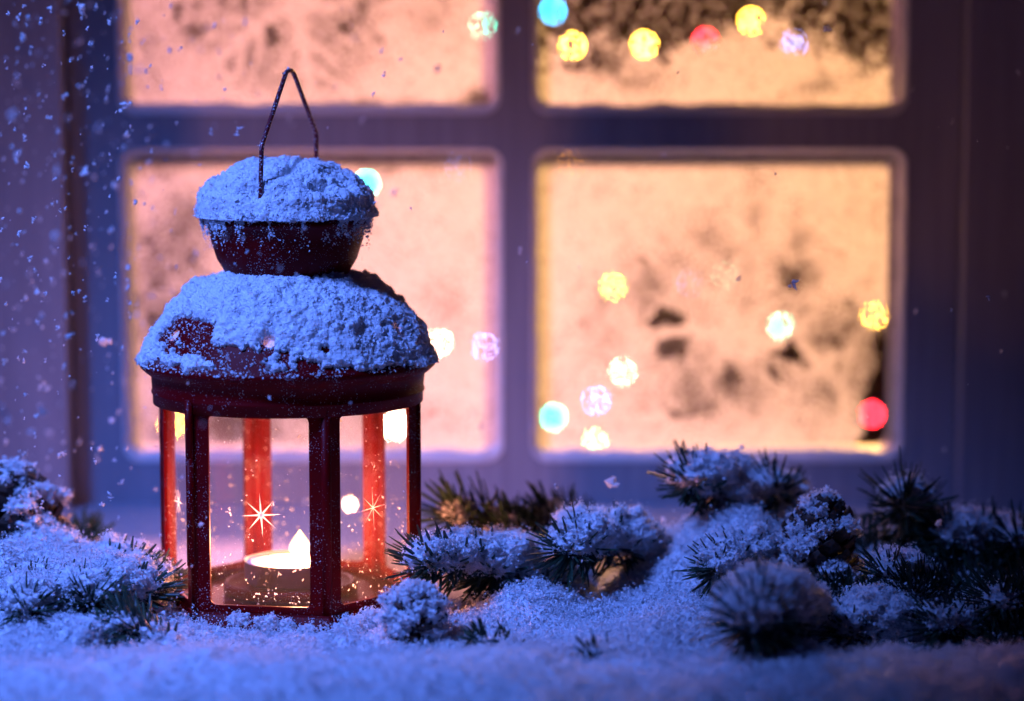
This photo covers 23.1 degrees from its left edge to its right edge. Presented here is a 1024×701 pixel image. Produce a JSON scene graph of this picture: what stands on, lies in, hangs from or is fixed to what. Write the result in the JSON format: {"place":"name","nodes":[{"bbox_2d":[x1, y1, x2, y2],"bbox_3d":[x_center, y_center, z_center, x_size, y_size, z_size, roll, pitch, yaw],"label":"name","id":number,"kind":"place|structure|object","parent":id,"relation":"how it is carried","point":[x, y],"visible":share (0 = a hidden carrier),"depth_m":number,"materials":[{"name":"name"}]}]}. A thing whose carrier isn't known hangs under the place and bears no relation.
{"place":"outdoors","nodes":[
{"label":"outdoors","id":0,"kind":"place"},
{"bbox_2d":[134,0,891,444],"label":"room wall","id":1,"kind":"structure","parent":0,"point":[874,430],"depth_m":3.60,"materials":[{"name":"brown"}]},
{"bbox_2d":[362,154,487,429],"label":"string lights","id":2,"kind":"object","parent":1,"relation":"hanging from","point":[397,418],"visible":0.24,"depth_m":2.43,"materials":[{"name":"multicoloured"}]},
{"bbox_2d":[480,0,796,48],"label":"string lights","id":3,"kind":"object","parent":1,"relation":"hanging from","point":[643,34],"visible":0.65,"depth_m":2.41,"materials":[{"name":"multicoloured"}]},
{"bbox_2d":[551,154,877,443],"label":"string lights","id":4,"kind":"object","parent":1,"relation":"hanging from","point":[872,413],"visible":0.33,"depth_m":2.44,"materials":[{"name":"multicoloured"}]},
{"bbox_3d":[0.000,0.623,1.188,1.500,0.838,0.820,0,6,0],"label":"wall base","id":5,"kind":"object","parent":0,"visible":0},
{"bbox_2d":[0,0,1023,650],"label":"window","id":6,"kind":"structure","parent":5,"relation":"attached to","point":[954,214],"depth_m":1.52,"materials":[{"name":"paint"}]},
{"bbox_2d":[36,599,124,648],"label":"fir branch","id":7,"kind":"object","parent":6,"relation":"on","point":[81,627],"visible":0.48,"depth_m":1.17,"materials":[{"name":"white plant"}]},
{"bbox_2d":[70,502,115,543],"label":"fir branch","id":8,"kind":"object","parent":6,"relation":"on","point":[90,525],"visible":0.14,"depth_m":1.37,"materials":[{"name":"green plant"}]},
{"bbox_2d":[40,543,187,618],"bbox_3d":[-0.219,0.122,1.229,0.123,0.055,0.092,0,6,0],"label":"fir branch","id":9,"kind":"object","parent":6,"relation":"on","point":[92,577],"visible":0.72,"depth_m":1.21,"materials":[{"name":"white plant"}]},
{"bbox_2d":[404,469,533,533],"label":"fir branch","id":10,"kind":"object","parent":6,"relation":"on","point":[455,508],"visible":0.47,"depth_m":1.33,"materials":[{"name":"green plant"}]},
{"bbox_2d":[463,490,555,535],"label":"fir branch","id":11,"kind":"object","parent":6,"relation":"on","point":[508,517],"visible":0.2,"depth_m":1.33,"materials":[{"name":"green plant"}]},
{"bbox_2d":[0,0,1019,566],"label":"falling snow","id":12,"kind":"structure","parent":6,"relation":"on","point":[610,482],"depth_m":1.24,"materials":[{"name":"white snow"}]},
{"bbox_2d":[0,494,1023,700],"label":"snow ground","id":13,"kind":"structure","parent":6,"relation":"on","point":[651,610],"depth_m":1.10,"materials":[{"name":"white snow"}]},
{"bbox_2d":[2,516,96,549],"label":"fir branch","id":14,"kind":"object","parent":13,"relation":"on","point":[62,533],"visible":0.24,"depth_m":1.27,"materials":[{"name":"white plant"}]},
{"bbox_2d":[0,450,79,539],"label":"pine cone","id":15,"kind":"object","parent":14,"relation":"on","point":[20,503],"visible":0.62,"depth_m":1.29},
{"bbox_2d":[0,551,104,627],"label":"fir branch","id":16,"kind":"object","parent":13,"relation":"on","point":[30,585],"visible":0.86,"depth_m":1.19,"materials":[{"name":"white plant"}]},
{"bbox_2d":[73,528,169,563],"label":"fir branch","id":17,"kind":"object","parent":13,"relation":"on","point":[113,540],"visible":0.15,"depth_m":1.26,"materials":[{"name":"white plant"}]},
{"bbox_2d":[85,584,183,645],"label":"fir branch","id":18,"kind":"object","parent":13,"relation":"on","point":[127,619],"visible":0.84,"depth_m":1.18,"materials":[{"name":"green plant"}]},
{"bbox_2d":[134,67,438,633],"bbox_3d":[-0.113,-0.001,1.269,0.154,0.283,0.152,0,6,0],"label":"lantern","id":19,"kind":"object","parent":13,"relation":"on","point":[364,346],"visible":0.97,"depth_m":1.23,"materials":[{"name":"red paint"}]},
{"bbox_2d":[244,550,309,589],"bbox_3d":[-0.112,0.104,1.280,0.049,0.026,0.049,0,6,0],"label":"tealight","id":20,"kind":"object","parent":19,"relation":"in","point":[288,579],"visible":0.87,"depth_m":1.26,"materials":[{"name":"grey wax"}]},
{"bbox_2d":[367,571,451,646],"bbox_3d":[-0.048,0.124,1.187,0.041,0.040,0.037,5,8,37],"label":"pine cone","id":21,"kind":"object","parent":13,"relation":"on","point":[412,609],"visible":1,"depth_m":1.18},
{"bbox_2d":[457,616,530,647],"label":"fir branch","id":22,"kind":"object","parent":13,"relation":"on","point":[474,634],"visible":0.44,"depth_m":1.17,"materials":[{"name":"green plant"}]},
{"bbox_2d":[524,497,677,594],"bbox_3d":[0.054,0.100,1.289,0.048,0.056,0.136,5,8,37],"label":"fir branch","id":23,"kind":"object","parent":13,"relation":"on","point":[576,534],"visible":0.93,"depth_m":1.26,"materials":[{"name":"green plant"}]},
{"bbox_2d":[573,628,630,657],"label":"fir branch","id":24,"kind":"object","parent":13,"relation":"on","point":[595,644],"visible":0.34,"depth_m":1.14,"materials":[{"name":"green plant"}]},
{"bbox_2d":[646,439,797,526],"bbox_3d":[0.113,0.076,1.323,0.106,0.068,0.060,-4,8,-32],"label":"fir branch","id":25,"kind":"object","parent":13,"relation":"on","point":[708,477],"visible":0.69,"depth_m":1.30,"materials":[{"name":"green plant"}]},
{"bbox_2d":[674,515,783,598],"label":"fir branch","id":26,"kind":"object","parent":13,"relation":"on","point":[715,551],"visible":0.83,"depth_m":1.25,"materials":[{"name":"plant"}]},
{"bbox_2d":[685,552,838,667],"bbox_3d":[0.124,0.122,1.170,0.060,0.070,0.171,2,7,16],"label":"fir branch","id":27,"kind":"object","parent":13,"relation":"on","point":[757,603],"visible":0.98,"depth_m":1.12,"materials":[{"name":"green plant"}]},
{"bbox_2d":[772,485,863,582],"bbox_3d":[0.155,0.097,1.265,0.050,0.058,0.050,0,6,0],"label":"pine cone","id":28,"kind":"object","parent":13,"relation":"on","point":[821,527],"visible":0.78,"depth_m":1.25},
{"bbox_2d":[809,563,872,647],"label":"fir branch","id":29,"kind":"object","parent":13,"relation":"on","point":[836,584],"visible":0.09,"depth_m":1.24,"materials":[{"name":"green plant"}]},
{"bbox_2d":[819,575,945,651],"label":"fir branch","id":30,"kind":"object","parent":13,"relation":"on","point":[863,612],"visible":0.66,"depth_m":1.19,"materials":[{"name":"plant"}]},
{"bbox_2d":[853,542,945,583],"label":"fir branch","id":31,"kind":"object","parent":13,"relation":"on","point":[879,561],"visible":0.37,"depth_m":1.24,"materials":[{"name":"green plant"}]},
{"bbox_2d":[839,530,1021,605],"bbox_3d":[0.219,0.127,1.277,0.156,0.069,0.103,-5,8,-37],"label":"fir branch","id":32,"kind":"object","parent":13,"relation":"on","point":[930,583],"visible":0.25,"depth_m":1.23,"materials":[{"name":"green plant"}]},
{"bbox_2d":[899,587,1020,650],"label":"fir branch","id":33,"kind":"object","parent":13,"relation":"on","point":[954,620],"visible":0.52,"depth_m":1.19,"materials":[{"name":"green plant"}]},
{"bbox_2d":[941,606,1023,648],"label":"fir branch","id":34,"kind":"object","parent":13,"relation":"on","point":[999,633],"visible":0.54,"depth_m":1.19,"materials":[{"name":"green plant"}]},
{"bbox_2d":[952,557,1023,636],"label":"fir branch","id":35,"kind":"object","parent":13,"relation":"on","point":[998,596],"visible":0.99,"depth_m":1.20,"materials":[{"name":"green plant"}]},
{"bbox_2d":[444,522,601,602],"bbox_3d":[0.008,0.112,1.282,0.047,0.051,0.102,6,9,44],"label":"fir branch","id":36,"kind":"object","parent":6,"relation":"on","point":[488,580],"visible":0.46,"depth_m":1.27,"materials":[{"name":"green plant"}]},
{"bbox_2d":[381,518,567,599],"bbox_3d":[-0.014,0.108,1.265,0.132,0.056,0.048,-6,9,-43],"label":"fir branch","id":37,"kind":"object","parent":36,"relation":"on","point":[451,552],"visible":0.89,"depth_m":1.24,"materials":[{"name":"green plant"}]},
{"bbox_2d":[511,480,600,534],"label":"fir branch","id":38,"kind":"object","parent":6,"relation":"on","point":[543,500],"visible":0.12,"depth_m":1.35,"materials":[{"name":"green plant"}]},
{"bbox_2d":[751,447,811,516],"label":"fir branch","id":39,"kind":"object","parent":6,"relation":"on","point":[792,482],"visible":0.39,"depth_m":1.32,"materials":[{"name":"green plant"}]},
{"bbox_2d":[846,507,910,579],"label":"fir branch","id":40,"kind":"object","parent":6,"relation":"on","point":[866,544],"visible":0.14,"depth_m":1.33,"materials":[{"name":"green plant"}]},
{"bbox_2d":[856,445,958,548],"bbox_3d":[0.212,0.089,1.343,0.055,0.088,0.109,1,7,12],"label":"fir branch","id":41,"kind":"object","parent":6,"relation":"on","point":[906,496],"visible":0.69,"depth_m":1.31,"materials":[{"name":"green plant"}]},
{"bbox_2d":[899,496,1023,573],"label":"fir branch","id":42,"kind":"object","parent":6,"relation":"on","point":[961,526],"visible":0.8,"depth_m":1.31,"materials":[{"name":"green plant"}]},
{"bbox_2d":[924,535,1023,587],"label":"fir branch","id":43,"kind":"object","parent":6,"relation":"on","point":[993,562],"visible":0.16,"depth_m":1.30,"materials":[{"name":"green plant"}]}
]}

